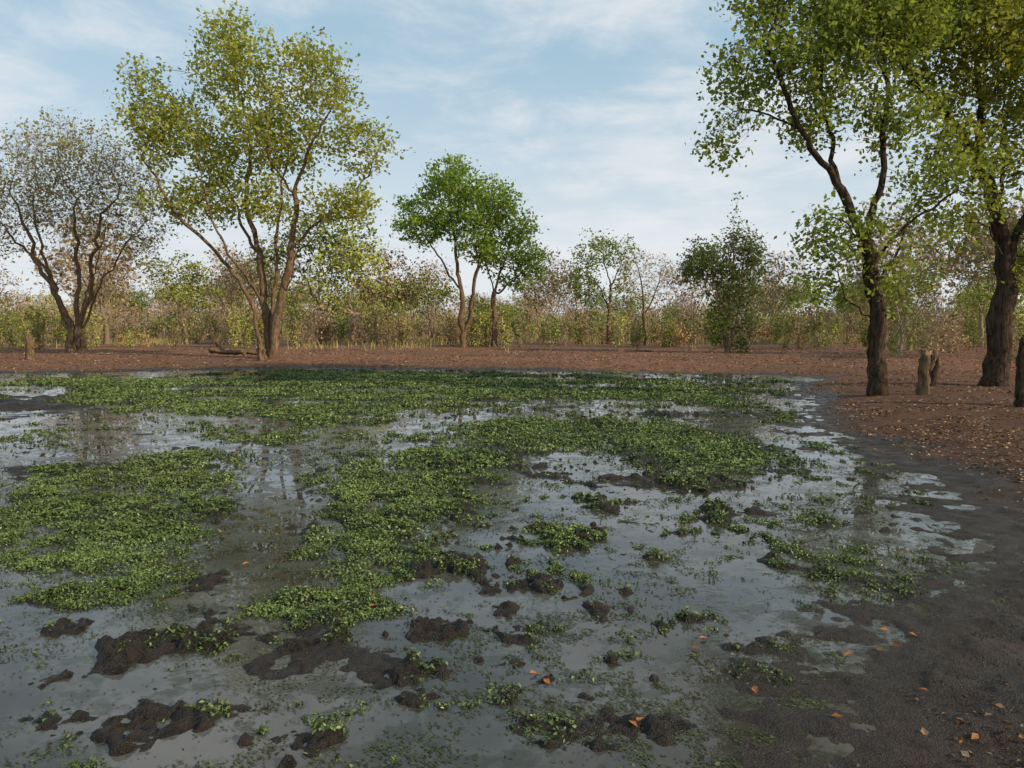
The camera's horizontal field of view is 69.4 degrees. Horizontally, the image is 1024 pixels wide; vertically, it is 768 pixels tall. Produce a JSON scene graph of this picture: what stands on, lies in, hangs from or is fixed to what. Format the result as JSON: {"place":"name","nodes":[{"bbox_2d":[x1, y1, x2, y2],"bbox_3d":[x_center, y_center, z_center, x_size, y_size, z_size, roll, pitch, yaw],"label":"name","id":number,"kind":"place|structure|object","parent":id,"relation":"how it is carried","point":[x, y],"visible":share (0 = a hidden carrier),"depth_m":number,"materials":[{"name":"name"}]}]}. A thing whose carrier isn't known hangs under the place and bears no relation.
{"place":"outdoors","nodes":[
{"label":"outdoors","id":0,"kind":"place"},
{"bbox_2d":[0,368,1012,767],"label":"pond water","id":1,"kind":"structure","parent":0,"point":[274,514],"depth_m":4.97,"materials":[{"name":"grey liquid"}]},
{"bbox_2d":[0,385,973,767],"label":"floating weed","id":2,"kind":"object","parent":1,"relation":"on","point":[634,699],"visible":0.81,"depth_m":4.10,"materials":[{"name":"green plant"}]},
{"bbox_2d":[0,325,1023,767],"bbox_3d":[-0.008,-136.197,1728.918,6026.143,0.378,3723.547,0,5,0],"label":"ground","id":3,"kind":"structure","parent":0,"point":[930,653],"depth_m":5.01,"materials":[{"name":"soil"}]},
{"bbox_2d":[24,335,36,359],"bbox_3d":[-22.474,-1.619,34.469,0.518,1.377,0.429,3,6,36],"label":"tree stump","id":4,"kind":"object","parent":3,"relation":"on","point":[30,347],"visible":0.91,"depth_m":34.37,"materials":[{"name":"brown wood"}]},
{"bbox_2d":[0,105,187,352],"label":"bare spreading tree","id":5,"kind":"object","parent":3,"relation":"on","point":[76,337],"visible":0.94,"depth_m":40.70,"materials":[{"name":"brown plant"}]},
{"bbox_2d":[208,338,256,356],"bbox_3d":[-13.935,-1.714,37.495,2.805,1.213,0.374,0,5,0],"label":"fallen log","id":6,"kind":"object","parent":3,"relation":"on","point":[244,353],"visible":0.88,"depth_m":37.44,"materials":[{"name":"brown wood"}]},
{"bbox_2d":[101,0,415,358],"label":"tall leafy tree","id":7,"kind":"object","parent":3,"relation":"on","point":[271,317],"visible":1,"depth_m":34.58,"materials":[{"name":"green plant"}]},
{"bbox_2d":[257,343,265,360],"bbox_3d":[-11.616,-1.385,34.210,0.414,1.004,0.392,-3,5,-31],"label":"tree stump","id":8,"kind":"object","parent":3,"relation":"on","point":[261,353],"visible":0.86,"depth_m":34.10,"materials":[{"name":"brown wood"}]},
{"bbox_2d":[385,149,527,347],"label":"round leafy tree","id":9,"kind":"object","parent":3,"relation":"on","point":[448,185],"visible":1,"depth_m":50.49,"materials":[{"name":"green plant"}]},
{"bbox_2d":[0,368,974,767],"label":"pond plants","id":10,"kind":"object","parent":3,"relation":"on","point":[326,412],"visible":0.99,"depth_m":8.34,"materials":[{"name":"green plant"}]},
{"bbox_2d":[0,333,1018,351],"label":"grass","id":11,"kind":"structure","parent":3,"relation":"on","point":[428,340],"depth_m":59.33,"materials":[{"name":"green plant"}]},
{"bbox_2d":[0,190,1023,354],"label":"distant treeline","id":12,"kind":"object","parent":3,"relation":"on","point":[970,296],"visible":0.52,"depth_m":67.19,"materials":[{"name":"green plant"}]},
{"bbox_2d":[0,289,1023,360],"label":"shrub thicket","id":13,"kind":"object","parent":3,"relation":"on","point":[14,332],"visible":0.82,"depth_m":56.80,"materials":[{"name":"foliage"},{"name":"bark"}]},
{"bbox_2d":[0,348,1023,767],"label":"fallen leaves","id":14,"kind":"object","parent":3,"relation":"on","point":[754,688],"visible":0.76,"depth_m":21.34,"materials":[{"name":"brown plant"}]},
{"bbox_2d":[0,290,1023,338],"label":"distant thicket","id":15,"kind":"object","parent":3,"relation":"on","point":[651,315],"visible":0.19,"depth_m":128.53,"materials":[{"name":"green plant"}]},
{"bbox_2d":[470,201,562,346],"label":"round leafy tree","id":16,"kind":"object","parent":3,"relation":"on","point":[531,254],"visible":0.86,"depth_m":52.05,"materials":[{"name":"green plant"}]},
{"bbox_2d":[567,228,647,343],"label":"slender tree","id":17,"kind":"object","parent":3,"relation":"on","point":[594,245],"visible":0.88,"depth_m":59.30,"materials":[{"name":"green plant"}]},
{"bbox_2d":[616,341,657,351],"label":"fallen log","id":18,"kind":"object","parent":3,"relation":"on","point":[636,350],"visible":0.81,"depth_m":42.94,"materials":[{"name":"brown wood"}]},
{"bbox_2d":[615,244,684,345],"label":"bare tree","id":19,"kind":"object","parent":3,"relation":"on","point":[644,312],"visible":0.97,"depth_m":55.53,"materials":[{"name":"brown plant"}]},
{"bbox_2d":[673,191,773,352],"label":"vine covered tree","id":20,"kind":"object","parent":3,"relation":"on","point":[730,287],"visible":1,"depth_m":41.03,"materials":[{"name":"green plant"}]},
{"bbox_2d":[685,0,1023,396],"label":"leaning tree","id":21,"kind":"object","parent":3,"relation":"on","point":[789,59],"visible":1,"depth_m":17.13,"materials":[{"name":"green plant"}]},
{"bbox_2d":[780,0,1023,386],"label":"arching tree","id":22,"kind":"object","parent":3,"relation":"on","point":[1007,36],"visible":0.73,"depth_m":19.12,"materials":[{"name":"green plant"}]},
{"bbox_2d":[915,347,937,394],"bbox_3d":[9.886,-0.230,17.628,0.447,1.297,0.302,2,5,27],"label":"tree stump","id":23,"kind":"object","parent":3,"relation":"on","point":[926,364],"visible":0.87,"depth_m":17.55,"materials":[{"name":"brown wood"}]},
{"bbox_2d":[929,355,938,386],"bbox_3d":[11.289,-0.283,19.854,0.319,1.014,0.329,0,5,0],"label":"tree stump","id":24,"kind":"object","parent":3,"relation":"on","point":[934,373],"visible":0.48,"depth_m":19.75,"materials":[{"name":"brown wood"}]},
{"bbox_2d":[1013,337,1023,406],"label":"tree stump","id":25,"kind":"object","parent":3,"relation":"on","point":[1019,385],"visible":0.83,"depth_m":14.91,"materials":[{"name":"brown wood"}]},
{"bbox_2d":[0,0,1023,324],"label":"sky","id":26,"kind":"structure","parent":0,"point":[592,107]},
{"bbox_2d":[693,353,729,353],"bbox_3d":[10.837,-1.598,40.023,2.084,0.202,0.292,0,5,0],"label":"fallen log","id":27,"kind":"object","parent":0,"point":[710,353],"visible":0.44,"depth_m":39.95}
]}

